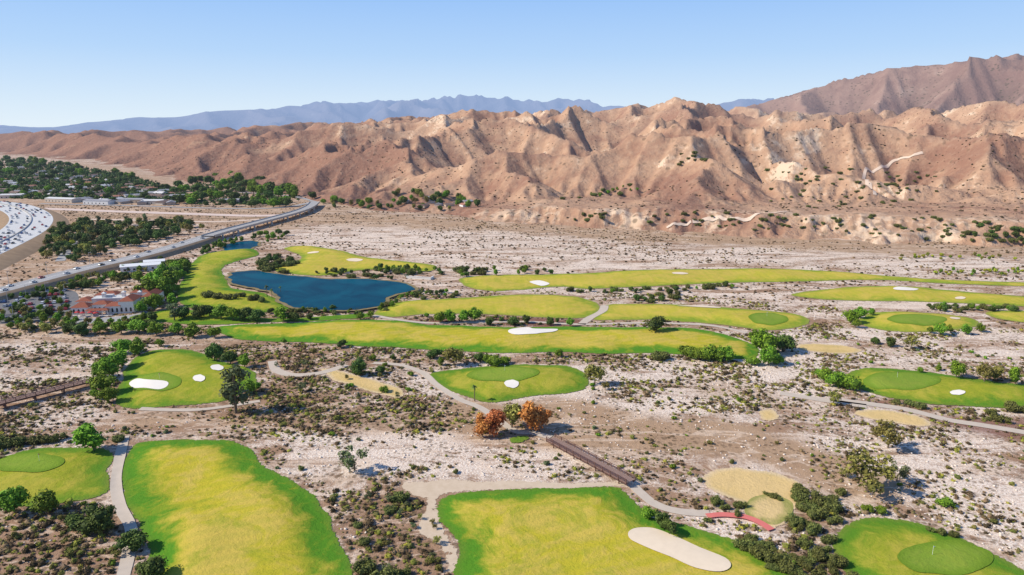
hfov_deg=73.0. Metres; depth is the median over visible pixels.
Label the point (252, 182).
broadleaf tree
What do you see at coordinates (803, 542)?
dark bush
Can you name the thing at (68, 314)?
olive green tree
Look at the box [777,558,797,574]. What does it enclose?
dark bush
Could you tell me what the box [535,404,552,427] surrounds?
autumn tree
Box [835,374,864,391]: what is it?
leafy bush
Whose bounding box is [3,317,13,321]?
evergreen tree
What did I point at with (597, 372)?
olive green tree
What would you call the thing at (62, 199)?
building
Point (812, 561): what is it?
dark bush
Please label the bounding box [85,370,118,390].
broadleaf tree
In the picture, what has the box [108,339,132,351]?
broadleaf tree
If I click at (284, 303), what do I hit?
pond shore
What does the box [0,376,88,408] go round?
timber bridge
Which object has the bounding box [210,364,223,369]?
sand bunker
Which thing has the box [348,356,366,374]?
evergreen tree
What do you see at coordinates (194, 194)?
broadleaf tree
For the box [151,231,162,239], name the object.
woodland tree
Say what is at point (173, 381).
putting green
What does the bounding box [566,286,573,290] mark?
dark bush
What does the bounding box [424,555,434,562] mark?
sparse tree
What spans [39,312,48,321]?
broadleaf tree
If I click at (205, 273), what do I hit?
fairway
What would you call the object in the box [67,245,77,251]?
woodland tree
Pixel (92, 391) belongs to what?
broadleaf tree
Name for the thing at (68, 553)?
sparse tree
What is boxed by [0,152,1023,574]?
ground
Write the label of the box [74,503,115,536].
evergreen tree
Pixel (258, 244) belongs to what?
pond shore
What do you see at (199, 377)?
sand bunker
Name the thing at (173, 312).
tall tree
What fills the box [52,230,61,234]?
woodland tree
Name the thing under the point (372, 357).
leafy bush
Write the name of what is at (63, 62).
sky
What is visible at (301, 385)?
sparse tree
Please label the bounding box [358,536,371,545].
dark bush
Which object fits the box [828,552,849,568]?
dark bush
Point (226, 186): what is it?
broadleaf tree
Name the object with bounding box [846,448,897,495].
sparse tree
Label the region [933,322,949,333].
broadleaf tree
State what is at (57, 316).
broadleaf tree
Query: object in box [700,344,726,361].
leafy bush
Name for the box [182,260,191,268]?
broadleaf tree
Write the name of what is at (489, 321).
evergreen tree
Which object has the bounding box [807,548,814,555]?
dark bush
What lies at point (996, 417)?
dark bush
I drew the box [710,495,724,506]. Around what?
dark bush
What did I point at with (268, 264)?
dark bush
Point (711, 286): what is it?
dark bush
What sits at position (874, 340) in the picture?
evergreen tree
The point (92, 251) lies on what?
tall tree
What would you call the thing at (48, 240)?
woodland tree
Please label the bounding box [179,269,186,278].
broadleaf tree
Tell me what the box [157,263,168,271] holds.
broadleaf tree
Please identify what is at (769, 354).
broadleaf tree
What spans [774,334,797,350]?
evergreen tree
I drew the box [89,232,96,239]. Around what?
olive green tree
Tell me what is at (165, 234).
woodland tree
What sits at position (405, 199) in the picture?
woodland tree
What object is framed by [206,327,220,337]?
broadleaf tree
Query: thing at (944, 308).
evergreen tree
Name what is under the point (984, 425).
cart path
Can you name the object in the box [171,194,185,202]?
woodland tree
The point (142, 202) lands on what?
house
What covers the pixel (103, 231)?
woodland tree
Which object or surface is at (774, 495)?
dark bush
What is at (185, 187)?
broadleaf tree
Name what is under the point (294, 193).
broadleaf tree
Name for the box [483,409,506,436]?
autumn tree
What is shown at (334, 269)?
dark bush
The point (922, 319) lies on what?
putting green
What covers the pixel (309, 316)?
evergreen tree
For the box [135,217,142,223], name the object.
olive green tree
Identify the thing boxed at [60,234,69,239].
olive green tree
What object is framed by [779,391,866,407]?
dirt track
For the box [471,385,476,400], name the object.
palm tree
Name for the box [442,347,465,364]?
olive green tree
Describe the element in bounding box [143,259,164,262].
building
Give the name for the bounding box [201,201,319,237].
road bridge
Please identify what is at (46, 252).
olive green tree
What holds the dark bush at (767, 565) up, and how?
on the fairway at (560, 531)
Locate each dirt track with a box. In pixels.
[667,211,785,227]
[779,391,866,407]
[862,151,922,194]
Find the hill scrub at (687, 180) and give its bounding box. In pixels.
[111,102,1023,233]
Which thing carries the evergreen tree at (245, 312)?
on the fairway at (163, 315)
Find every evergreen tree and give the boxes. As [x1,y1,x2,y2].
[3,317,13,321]
[14,303,27,310]
[23,312,35,321]
[30,324,36,329]
[31,291,37,296]
[39,286,48,291]
[40,291,47,296]
[43,305,54,315]
[61,321,75,332]
[63,512,85,531]
[66,282,74,288]
[70,322,92,335]
[71,281,77,288]
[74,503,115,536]
[83,279,91,287]
[112,528,148,552]
[116,273,124,277]
[134,555,168,574]
[147,311,157,319]
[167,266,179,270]
[177,306,189,318]
[190,304,207,318]
[202,305,213,315]
[204,342,223,359]
[219,351,237,363]
[238,307,253,319]
[248,309,266,320]
[266,307,274,312]
[275,228,282,234]
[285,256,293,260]
[286,312,299,320]
[306,312,312,318]
[336,339,347,347]
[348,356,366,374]
[375,365,384,372]
[425,348,442,357]
[462,265,469,271]
[473,352,485,361]
[485,316,494,324]
[507,316,519,324]
[522,314,530,323]
[546,317,554,325]
[633,294,639,300]
[644,314,666,330]
[655,511,668,529]
[658,295,665,300]
[661,517,678,534]
[666,288,672,293]
[722,280,728,286]
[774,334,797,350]
[870,337,879,343]
[886,337,895,346]
[942,305,948,311]
[987,305,996,310]
[1009,226,1018,230]
[1009,305,1017,311]
[1012,231,1019,236]
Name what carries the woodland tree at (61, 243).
on the ground at (432, 450)
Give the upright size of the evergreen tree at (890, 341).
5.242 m
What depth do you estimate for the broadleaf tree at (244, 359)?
297.60 m
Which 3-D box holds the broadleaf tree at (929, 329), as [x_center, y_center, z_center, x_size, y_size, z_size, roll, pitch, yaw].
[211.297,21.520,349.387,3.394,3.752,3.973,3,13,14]
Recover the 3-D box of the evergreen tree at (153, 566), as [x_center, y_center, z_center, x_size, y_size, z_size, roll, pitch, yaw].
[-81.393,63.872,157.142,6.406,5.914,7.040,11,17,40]
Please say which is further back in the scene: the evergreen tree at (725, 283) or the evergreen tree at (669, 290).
the evergreen tree at (725, 283)
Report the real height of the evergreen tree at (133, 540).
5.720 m
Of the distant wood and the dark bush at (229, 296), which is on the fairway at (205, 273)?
the dark bush at (229, 296)
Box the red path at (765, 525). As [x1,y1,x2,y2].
[705,512,774,530]
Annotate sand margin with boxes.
[402,479,625,572]
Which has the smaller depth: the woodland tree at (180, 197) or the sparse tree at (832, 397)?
the sparse tree at (832, 397)
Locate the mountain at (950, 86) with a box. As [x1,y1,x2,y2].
[747,54,1023,114]
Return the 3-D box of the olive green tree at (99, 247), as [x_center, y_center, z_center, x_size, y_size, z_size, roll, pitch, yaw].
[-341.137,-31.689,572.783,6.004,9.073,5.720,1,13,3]
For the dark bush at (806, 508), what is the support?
on the ground at (432, 450)
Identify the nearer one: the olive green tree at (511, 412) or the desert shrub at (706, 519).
the desert shrub at (706, 519)
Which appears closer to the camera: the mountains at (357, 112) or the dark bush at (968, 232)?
the dark bush at (968, 232)
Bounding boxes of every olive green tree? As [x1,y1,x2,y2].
[10,531,18,537]
[18,305,27,313]
[19,322,29,331]
[25,318,33,324]
[38,322,51,332]
[43,249,53,258]
[50,318,57,327]
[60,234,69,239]
[65,310,72,318]
[77,243,85,252]
[83,244,90,248]
[83,317,91,323]
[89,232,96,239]
[96,244,102,253]
[115,224,125,229]
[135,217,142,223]
[173,215,178,223]
[184,223,193,232]
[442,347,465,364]
[502,402,521,427]
[583,364,606,383]
[601,381,609,389]
[974,364,996,381]
[991,365,1004,379]
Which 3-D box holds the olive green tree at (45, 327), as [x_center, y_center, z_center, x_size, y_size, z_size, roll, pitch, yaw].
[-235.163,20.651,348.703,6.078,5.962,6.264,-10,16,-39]
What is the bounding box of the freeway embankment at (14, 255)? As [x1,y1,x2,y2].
[0,202,69,270]
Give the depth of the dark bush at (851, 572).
157.15 m
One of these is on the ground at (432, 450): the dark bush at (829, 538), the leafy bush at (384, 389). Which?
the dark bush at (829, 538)
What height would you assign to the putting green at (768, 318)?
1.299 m
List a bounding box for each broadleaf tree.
[0,314,4,321]
[0,485,31,514]
[2,167,13,172]
[5,322,14,327]
[13,317,23,322]
[28,488,59,514]
[32,156,38,161]
[35,304,42,309]
[35,309,45,317]
[38,158,46,162]
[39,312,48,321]
[43,185,51,189]
[52,312,61,322]
[62,316,70,321]
[71,422,107,449]
[77,168,84,173]
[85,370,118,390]
[88,388,99,397]
[89,361,98,375]
[91,321,108,332]
[92,356,120,374]
[94,278,101,285]
[94,387,118,401]
[103,187,111,191]
[107,270,115,277]
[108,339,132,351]
[108,348,127,368]
[110,321,127,332]
[126,319,149,332]
[127,171,135,176]
[129,337,146,354]
[131,271,143,282]
[132,277,155,290]
[134,301,147,311]
[139,312,146,320]
[140,268,162,281]
[141,293,164,310]
[147,321,165,334]
[152,275,174,297]
[154,339,164,345]
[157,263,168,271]
[162,269,180,285]
[166,258,177,266]
[166,292,178,303]
[167,321,183,334]
[173,270,182,278]
[173,285,180,290]
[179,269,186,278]
[180,184,189,190]
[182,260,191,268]
[183,321,200,336]
[186,197,195,205]
[188,192,198,200]
[204,188,215,196]
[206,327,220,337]
[211,303,228,317]
[212,180,222,186]
[213,190,224,197]
[214,183,223,189]
[220,178,227,184]
[223,183,229,189]
[224,307,240,319]
[225,177,234,183]
[234,172,244,180]
[236,353,249,366]
[242,379,255,392]
[246,185,257,193]
[247,179,256,184]
[254,382,261,388]
[256,185,264,193]
[258,198,267,204]
[266,198,279,206]
[273,186,283,196]
[274,306,288,321]
[285,184,299,194]
[290,190,297,197]
[330,195,338,201]
[356,312,364,317]
[358,200,364,206]
[365,197,372,204]
[433,311,444,321]
[437,357,443,363]
[444,309,456,320]
[458,310,468,321]
[465,199,470,207]
[467,307,482,320]
[554,349,562,355]
[566,317,574,324]
[749,329,758,338]
[750,328,779,349]
[759,345,778,364]
[841,309,861,322]
[852,319,861,327]
[853,306,869,318]
[869,308,875,314]
[927,326,933,332]
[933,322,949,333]
[947,324,953,331]
[949,360,967,376]
[961,323,972,334]
[976,322,985,330]
[1008,366,1021,384]
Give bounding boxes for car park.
[0,290,78,323]
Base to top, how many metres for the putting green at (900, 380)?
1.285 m
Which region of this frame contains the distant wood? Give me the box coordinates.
[0,158,299,204]
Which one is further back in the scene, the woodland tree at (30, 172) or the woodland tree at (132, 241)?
the woodland tree at (30, 172)
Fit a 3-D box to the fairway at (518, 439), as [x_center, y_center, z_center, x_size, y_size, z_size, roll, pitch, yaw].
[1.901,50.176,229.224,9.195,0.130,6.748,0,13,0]
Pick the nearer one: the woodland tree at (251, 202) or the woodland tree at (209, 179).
the woodland tree at (251, 202)
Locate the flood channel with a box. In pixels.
[45,208,277,216]
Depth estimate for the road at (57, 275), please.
503.50 m
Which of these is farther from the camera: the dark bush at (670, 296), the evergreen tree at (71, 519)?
the dark bush at (670, 296)
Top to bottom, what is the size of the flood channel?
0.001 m
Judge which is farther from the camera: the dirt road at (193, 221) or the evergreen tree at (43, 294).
the dirt road at (193, 221)
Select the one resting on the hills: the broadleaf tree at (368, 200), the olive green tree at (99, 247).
the broadleaf tree at (368, 200)
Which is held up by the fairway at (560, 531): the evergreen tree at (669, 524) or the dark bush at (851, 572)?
the evergreen tree at (669, 524)
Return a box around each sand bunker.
[129,378,167,388]
[193,374,204,380]
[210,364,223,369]
[346,258,362,260]
[504,380,518,387]
[508,327,557,333]
[530,280,549,285]
[628,527,730,570]
[679,305,720,307]
[893,287,917,289]
[950,390,964,394]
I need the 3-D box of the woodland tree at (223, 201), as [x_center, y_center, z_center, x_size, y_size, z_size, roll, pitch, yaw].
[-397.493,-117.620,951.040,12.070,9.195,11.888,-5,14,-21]
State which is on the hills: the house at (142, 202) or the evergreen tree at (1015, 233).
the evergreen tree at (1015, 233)
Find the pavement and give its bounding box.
[0,235,200,287]
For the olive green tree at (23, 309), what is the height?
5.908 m
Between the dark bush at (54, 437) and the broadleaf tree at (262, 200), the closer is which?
the dark bush at (54, 437)
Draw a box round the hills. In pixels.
[0,97,1023,246]
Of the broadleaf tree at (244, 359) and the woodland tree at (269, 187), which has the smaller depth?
the broadleaf tree at (244, 359)
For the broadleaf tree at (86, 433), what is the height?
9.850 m
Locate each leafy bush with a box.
[368,355,375,359]
[378,385,388,392]
[483,354,501,366]
[500,355,510,363]
[641,505,656,519]
[677,345,695,358]
[692,347,703,359]
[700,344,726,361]
[716,345,735,361]
[744,356,761,364]
[770,353,785,364]
[818,368,832,381]
[824,371,847,388]
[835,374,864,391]
[861,504,874,512]
[874,505,886,514]
[935,496,955,506]
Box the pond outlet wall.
[406,276,433,279]
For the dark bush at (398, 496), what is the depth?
190.07 m
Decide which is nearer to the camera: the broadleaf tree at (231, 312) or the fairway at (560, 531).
the fairway at (560, 531)
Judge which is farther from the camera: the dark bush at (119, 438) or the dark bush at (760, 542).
the dark bush at (119, 438)
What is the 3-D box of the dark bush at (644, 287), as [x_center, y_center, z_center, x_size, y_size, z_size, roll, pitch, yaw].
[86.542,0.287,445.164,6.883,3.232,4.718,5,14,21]
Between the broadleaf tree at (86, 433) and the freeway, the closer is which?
the broadleaf tree at (86, 433)
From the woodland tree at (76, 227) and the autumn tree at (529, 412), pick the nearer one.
the autumn tree at (529, 412)
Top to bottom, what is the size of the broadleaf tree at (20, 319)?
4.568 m
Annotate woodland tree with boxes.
[8,161,20,166]
[23,170,33,174]
[45,237,52,243]
[46,173,54,177]
[49,169,57,173]
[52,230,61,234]
[53,241,65,245]
[56,221,66,226]
[59,193,68,196]
[60,225,71,231]
[65,167,74,172]
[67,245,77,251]
[71,224,81,231]
[71,255,80,261]
[73,233,82,239]
[73,248,82,254]
[78,220,87,225]
[83,248,90,255]
[85,191,94,195]
[93,186,101,191]
[99,228,108,234]
[102,233,113,240]
[104,238,115,245]
[109,242,116,247]
[120,220,131,226]
[120,238,129,245]
[124,228,134,234]
[128,238,138,246]
[130,233,139,239]
[139,192,148,197]
[140,234,151,241]
[141,223,151,228]
[141,228,152,232]
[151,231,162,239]
[154,221,161,227]
[159,218,167,226]
[161,231,169,237]
[169,187,178,192]
[170,225,181,233]
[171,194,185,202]
[173,180,183,186]
[187,176,197,184]
[190,184,203,189]
[197,192,208,199]
[198,187,207,191]
[203,175,214,183]
[218,199,225,204]
[226,199,236,206]
[228,183,241,190]
[228,192,241,197]
[237,186,246,192]
[238,179,248,185]
[247,199,256,206]
[253,176,266,179]
[262,190,273,197]
[265,184,274,191]
[281,197,292,206]
[307,191,316,198]
[338,198,344,203]
[401,197,407,203]
[429,195,437,200]
[434,191,441,196]
[436,198,443,202]
[474,199,480,206]
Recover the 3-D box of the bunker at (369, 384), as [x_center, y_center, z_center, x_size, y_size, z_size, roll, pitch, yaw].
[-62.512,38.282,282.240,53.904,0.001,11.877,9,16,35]
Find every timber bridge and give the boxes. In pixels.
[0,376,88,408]
[546,434,635,484]
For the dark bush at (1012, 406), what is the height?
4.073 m
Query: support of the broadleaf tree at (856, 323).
on the ground at (432, 450)
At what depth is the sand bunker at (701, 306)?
400.85 m
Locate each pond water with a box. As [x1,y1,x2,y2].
[223,241,257,250]
[228,270,414,309]
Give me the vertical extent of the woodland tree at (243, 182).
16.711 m
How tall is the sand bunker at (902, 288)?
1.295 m
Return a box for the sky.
[0,0,1023,126]
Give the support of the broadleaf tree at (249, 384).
on the ground at (432, 450)
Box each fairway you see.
[0,447,113,506]
[115,349,256,408]
[122,439,353,574]
[130,309,373,324]
[177,249,291,311]
[219,320,758,358]
[274,246,436,275]
[374,294,599,317]
[430,364,588,402]
[436,486,787,574]
[459,268,1023,290]
[510,436,528,442]
[593,304,808,329]
[791,286,1023,305]
[832,517,1023,574]
[848,367,1023,407]
[859,311,978,331]
[986,310,1023,321]
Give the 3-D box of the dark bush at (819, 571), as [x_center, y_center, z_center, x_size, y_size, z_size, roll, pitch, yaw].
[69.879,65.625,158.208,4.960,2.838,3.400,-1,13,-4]
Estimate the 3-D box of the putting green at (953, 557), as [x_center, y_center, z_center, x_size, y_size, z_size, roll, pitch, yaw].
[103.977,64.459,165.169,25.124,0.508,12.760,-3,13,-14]
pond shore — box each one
[221,240,260,250]
[224,270,418,310]
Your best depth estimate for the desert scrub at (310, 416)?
247.83 m
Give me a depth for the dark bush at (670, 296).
420.77 m
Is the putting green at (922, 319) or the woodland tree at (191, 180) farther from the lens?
the woodland tree at (191, 180)
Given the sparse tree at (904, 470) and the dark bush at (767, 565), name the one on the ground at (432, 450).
the sparse tree at (904, 470)
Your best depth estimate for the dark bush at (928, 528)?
176.38 m
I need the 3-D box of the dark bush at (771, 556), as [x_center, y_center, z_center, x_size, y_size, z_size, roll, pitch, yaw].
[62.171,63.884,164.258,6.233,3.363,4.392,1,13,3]
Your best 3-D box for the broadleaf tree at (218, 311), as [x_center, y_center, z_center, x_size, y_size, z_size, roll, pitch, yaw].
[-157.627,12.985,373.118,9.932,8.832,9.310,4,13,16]
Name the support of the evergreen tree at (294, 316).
on the ground at (432, 450)
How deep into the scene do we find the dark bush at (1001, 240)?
611.45 m
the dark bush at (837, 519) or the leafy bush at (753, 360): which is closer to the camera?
the dark bush at (837, 519)
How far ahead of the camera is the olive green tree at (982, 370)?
279.16 m
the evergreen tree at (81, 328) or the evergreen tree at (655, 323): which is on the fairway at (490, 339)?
the evergreen tree at (655, 323)
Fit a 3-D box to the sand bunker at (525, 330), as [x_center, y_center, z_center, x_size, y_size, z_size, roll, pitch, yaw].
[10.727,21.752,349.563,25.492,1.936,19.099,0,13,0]
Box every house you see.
[114,199,129,203]
[136,199,146,204]
[153,191,167,193]
[155,199,168,204]
[166,200,175,204]
[444,203,454,206]
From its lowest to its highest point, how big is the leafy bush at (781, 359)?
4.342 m
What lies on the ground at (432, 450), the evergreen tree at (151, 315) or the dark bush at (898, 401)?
the dark bush at (898, 401)
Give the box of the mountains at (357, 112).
[0,94,773,133]
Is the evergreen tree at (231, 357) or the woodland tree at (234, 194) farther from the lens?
the woodland tree at (234, 194)
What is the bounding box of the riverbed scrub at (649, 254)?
[0,195,1023,328]
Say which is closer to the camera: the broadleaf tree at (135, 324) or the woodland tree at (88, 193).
the broadleaf tree at (135, 324)
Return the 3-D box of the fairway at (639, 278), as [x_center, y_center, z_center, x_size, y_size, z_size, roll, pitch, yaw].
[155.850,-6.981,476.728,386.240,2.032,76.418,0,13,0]
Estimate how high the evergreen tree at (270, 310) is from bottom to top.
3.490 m
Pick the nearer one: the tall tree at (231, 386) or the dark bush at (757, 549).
the dark bush at (757, 549)
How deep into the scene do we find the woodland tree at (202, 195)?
1007.85 m
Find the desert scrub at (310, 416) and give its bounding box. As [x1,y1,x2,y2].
[0,290,1023,574]
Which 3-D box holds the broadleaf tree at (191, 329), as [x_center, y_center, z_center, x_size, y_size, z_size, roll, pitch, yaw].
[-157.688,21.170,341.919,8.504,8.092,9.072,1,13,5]
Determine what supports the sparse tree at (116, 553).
on the ground at (432, 450)
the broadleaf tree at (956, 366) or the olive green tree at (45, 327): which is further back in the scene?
the olive green tree at (45, 327)
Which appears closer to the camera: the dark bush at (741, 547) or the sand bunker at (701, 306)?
the dark bush at (741, 547)
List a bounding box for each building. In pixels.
[0,193,24,198]
[44,197,81,202]
[82,199,115,204]
[118,198,147,202]
[119,261,160,271]
[141,199,166,203]
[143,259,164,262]
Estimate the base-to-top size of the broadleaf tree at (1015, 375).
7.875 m
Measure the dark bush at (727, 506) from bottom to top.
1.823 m
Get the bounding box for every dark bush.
[0,434,5,445]
[0,435,26,448]
[27,434,48,445]
[46,431,67,442]
[111,434,124,442]
[200,290,213,297]
[212,292,223,298]
[221,293,238,299]
[235,292,246,296]
[247,294,259,300]
[255,259,268,265]
[261,262,273,266]
[262,268,271,271]
[273,257,284,263]
[278,269,289,273]
[283,260,294,266]
[294,308,302,312]
[330,267,337,271]
[346,273,356,277]
[351,555,378,574]
[353,521,363,528]
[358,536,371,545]
[369,564,400,574]
[383,505,396,514]
[390,490,410,501]
[391,267,404,272]
[398,567,412,574]
[477,270,486,274]
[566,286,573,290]
[642,285,651,289]
[646,299,655,302]
[651,350,669,360]
[668,293,677,298]
[707,284,715,288]
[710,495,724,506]
[720,504,731,509]
[731,538,756,549]
[732,501,748,508]
[734,508,740,517]
[739,545,748,550]
[744,533,758,539]
[747,543,766,559]
[753,540,767,548]
[762,540,774,549]
[762,549,787,562]
[764,562,769,569]
[769,492,778,498]
[770,563,779,571]
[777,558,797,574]
[784,515,803,527]
[788,512,804,523]
[790,487,808,501]
[792,482,808,491]
[792,554,807,567]
[793,494,808,503]
[794,566,805,574]
[795,536,813,547]
[796,501,816,514]
[796,524,803,530]
[797,561,813,570]
[804,558,817,566]
[805,521,822,535]
[806,501,821,508]
[807,507,830,519]
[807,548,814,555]
[808,567,827,574]
[809,488,825,507]
[812,545,827,561]
[816,563,824,569]
[820,533,839,544]
[822,496,845,513]
[822,544,832,551]
[825,514,843,524]
[826,561,838,574]
[827,494,839,498]
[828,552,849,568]
[835,487,847,495]
[844,570,859,574]
[891,398,900,404]
[903,399,914,406]
[914,401,927,408]
[925,525,934,532]
[935,527,946,535]
[948,529,959,537]
[951,306,962,312]
[961,306,969,309]
[964,230,972,234]
[982,220,991,223]
[983,232,993,236]
[985,237,994,241]
[985,408,996,414]
[991,413,1012,423]
[997,238,1006,242]
[1003,400,1020,412]
[1008,237,1019,242]
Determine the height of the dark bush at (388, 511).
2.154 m
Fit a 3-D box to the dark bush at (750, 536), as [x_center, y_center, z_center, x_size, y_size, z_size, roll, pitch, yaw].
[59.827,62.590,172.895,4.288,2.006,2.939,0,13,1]
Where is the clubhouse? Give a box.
[71,287,164,317]
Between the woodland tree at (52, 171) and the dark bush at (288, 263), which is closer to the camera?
the dark bush at (288, 263)
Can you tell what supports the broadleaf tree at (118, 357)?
on the ground at (432, 450)
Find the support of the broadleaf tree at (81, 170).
on the ground at (432, 450)
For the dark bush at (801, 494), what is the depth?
191.16 m
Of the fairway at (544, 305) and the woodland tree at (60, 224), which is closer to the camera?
the fairway at (544, 305)
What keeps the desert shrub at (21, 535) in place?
on the ground at (432, 450)
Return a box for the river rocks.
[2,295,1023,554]
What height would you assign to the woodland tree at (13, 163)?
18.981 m
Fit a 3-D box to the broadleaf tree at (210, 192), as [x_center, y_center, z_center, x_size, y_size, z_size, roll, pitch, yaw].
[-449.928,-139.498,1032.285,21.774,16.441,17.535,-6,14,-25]
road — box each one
[0,236,212,292]
[61,214,261,218]
[90,219,258,221]
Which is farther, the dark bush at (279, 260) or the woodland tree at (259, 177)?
the woodland tree at (259, 177)
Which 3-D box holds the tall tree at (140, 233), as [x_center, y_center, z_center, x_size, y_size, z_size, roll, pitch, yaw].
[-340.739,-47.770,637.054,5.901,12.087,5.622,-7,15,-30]
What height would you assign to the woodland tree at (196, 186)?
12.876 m
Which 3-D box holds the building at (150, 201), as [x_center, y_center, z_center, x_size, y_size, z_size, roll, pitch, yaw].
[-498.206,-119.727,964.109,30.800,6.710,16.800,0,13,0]
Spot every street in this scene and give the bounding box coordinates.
[41,202,308,208]
[55,232,77,260]
[239,192,316,201]
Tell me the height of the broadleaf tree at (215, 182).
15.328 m
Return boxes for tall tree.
[60,246,66,254]
[86,233,91,241]
[90,246,96,256]
[138,229,144,239]
[165,303,178,320]
[176,216,182,222]
[218,364,253,413]
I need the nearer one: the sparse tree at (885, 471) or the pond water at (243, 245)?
the sparse tree at (885, 471)
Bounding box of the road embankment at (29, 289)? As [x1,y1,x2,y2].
[0,235,223,299]
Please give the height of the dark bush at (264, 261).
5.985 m
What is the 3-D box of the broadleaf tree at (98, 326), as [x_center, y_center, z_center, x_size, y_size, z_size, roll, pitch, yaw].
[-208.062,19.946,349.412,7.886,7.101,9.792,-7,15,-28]
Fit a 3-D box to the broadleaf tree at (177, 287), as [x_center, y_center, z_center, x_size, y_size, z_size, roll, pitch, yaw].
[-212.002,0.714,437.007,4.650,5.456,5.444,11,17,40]
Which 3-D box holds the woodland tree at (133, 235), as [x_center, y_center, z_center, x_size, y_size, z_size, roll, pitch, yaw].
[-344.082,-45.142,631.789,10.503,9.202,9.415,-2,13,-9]
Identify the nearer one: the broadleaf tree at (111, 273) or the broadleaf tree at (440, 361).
the broadleaf tree at (440, 361)
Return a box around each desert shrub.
[14,533,23,539]
[110,559,115,565]
[669,463,676,467]
[702,517,711,522]
[988,519,997,523]
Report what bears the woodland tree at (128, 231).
on the ground at (432, 450)
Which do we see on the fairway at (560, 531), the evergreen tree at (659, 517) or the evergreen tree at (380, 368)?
the evergreen tree at (659, 517)
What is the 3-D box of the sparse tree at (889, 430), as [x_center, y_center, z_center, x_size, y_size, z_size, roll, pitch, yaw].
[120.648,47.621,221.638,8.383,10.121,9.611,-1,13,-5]
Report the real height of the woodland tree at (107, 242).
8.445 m
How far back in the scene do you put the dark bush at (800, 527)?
177.14 m
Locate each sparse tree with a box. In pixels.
[60,537,69,544]
[64,549,72,555]
[76,565,83,573]
[110,550,120,557]
[296,381,306,390]
[338,445,368,471]
[364,490,371,498]
[382,540,388,546]
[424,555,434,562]
[432,535,441,542]
[826,391,842,403]
[839,466,850,476]
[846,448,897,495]
[871,419,902,447]
[890,460,910,480]
[903,334,919,348]
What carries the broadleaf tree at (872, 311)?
on the ground at (432, 450)
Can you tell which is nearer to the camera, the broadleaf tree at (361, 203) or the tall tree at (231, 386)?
the tall tree at (231, 386)
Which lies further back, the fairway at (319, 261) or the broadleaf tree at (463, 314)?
the fairway at (319, 261)
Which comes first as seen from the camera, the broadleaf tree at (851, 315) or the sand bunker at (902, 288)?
the broadleaf tree at (851, 315)
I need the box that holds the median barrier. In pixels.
[0,203,31,241]
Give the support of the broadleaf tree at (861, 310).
on the ground at (432, 450)
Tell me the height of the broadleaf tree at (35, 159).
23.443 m
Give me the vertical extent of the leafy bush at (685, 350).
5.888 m
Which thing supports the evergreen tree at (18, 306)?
on the ground at (432, 450)
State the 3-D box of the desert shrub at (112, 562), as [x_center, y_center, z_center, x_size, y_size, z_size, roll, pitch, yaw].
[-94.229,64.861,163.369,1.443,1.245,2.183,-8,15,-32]
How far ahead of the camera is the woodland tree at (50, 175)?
1445.37 m
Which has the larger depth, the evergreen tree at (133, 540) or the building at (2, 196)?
the building at (2, 196)
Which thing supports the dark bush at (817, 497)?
on the ground at (432, 450)
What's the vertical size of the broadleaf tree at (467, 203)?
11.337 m
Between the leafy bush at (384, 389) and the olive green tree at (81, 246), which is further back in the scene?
the olive green tree at (81, 246)
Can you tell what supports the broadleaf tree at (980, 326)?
on the ground at (432, 450)
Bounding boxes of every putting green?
[0,452,64,471]
[126,372,180,390]
[466,366,538,380]
[744,493,792,524]
[748,313,787,324]
[863,372,940,389]
[887,314,946,325]
[897,539,993,574]
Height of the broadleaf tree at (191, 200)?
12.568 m
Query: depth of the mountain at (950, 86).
5558.43 m
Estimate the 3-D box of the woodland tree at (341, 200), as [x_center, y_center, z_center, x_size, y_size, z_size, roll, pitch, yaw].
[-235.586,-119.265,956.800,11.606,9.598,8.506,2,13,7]
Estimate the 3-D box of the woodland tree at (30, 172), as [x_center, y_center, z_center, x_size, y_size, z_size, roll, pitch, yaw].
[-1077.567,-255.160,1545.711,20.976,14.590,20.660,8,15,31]
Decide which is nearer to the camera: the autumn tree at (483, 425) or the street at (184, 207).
the autumn tree at (483, 425)
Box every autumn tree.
[473,412,492,436]
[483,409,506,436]
[517,400,543,431]
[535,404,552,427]
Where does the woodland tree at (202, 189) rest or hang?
on the ground at (432, 450)
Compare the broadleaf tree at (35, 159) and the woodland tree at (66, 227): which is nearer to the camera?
the woodland tree at (66, 227)
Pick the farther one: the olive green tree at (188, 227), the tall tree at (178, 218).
the tall tree at (178, 218)
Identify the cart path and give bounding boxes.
[110,435,137,574]
[139,400,259,410]
[267,360,348,376]
[373,315,747,332]
[373,362,551,438]
[579,305,608,324]
[627,481,709,515]
[836,398,1023,433]
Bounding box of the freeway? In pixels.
[0,201,52,253]
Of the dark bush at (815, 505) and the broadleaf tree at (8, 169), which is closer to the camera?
the dark bush at (815, 505)
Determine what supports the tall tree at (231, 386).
on the ground at (432, 450)
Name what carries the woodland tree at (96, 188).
on the ground at (432, 450)
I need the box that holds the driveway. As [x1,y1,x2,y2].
[64,311,147,323]
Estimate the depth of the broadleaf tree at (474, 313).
369.24 m

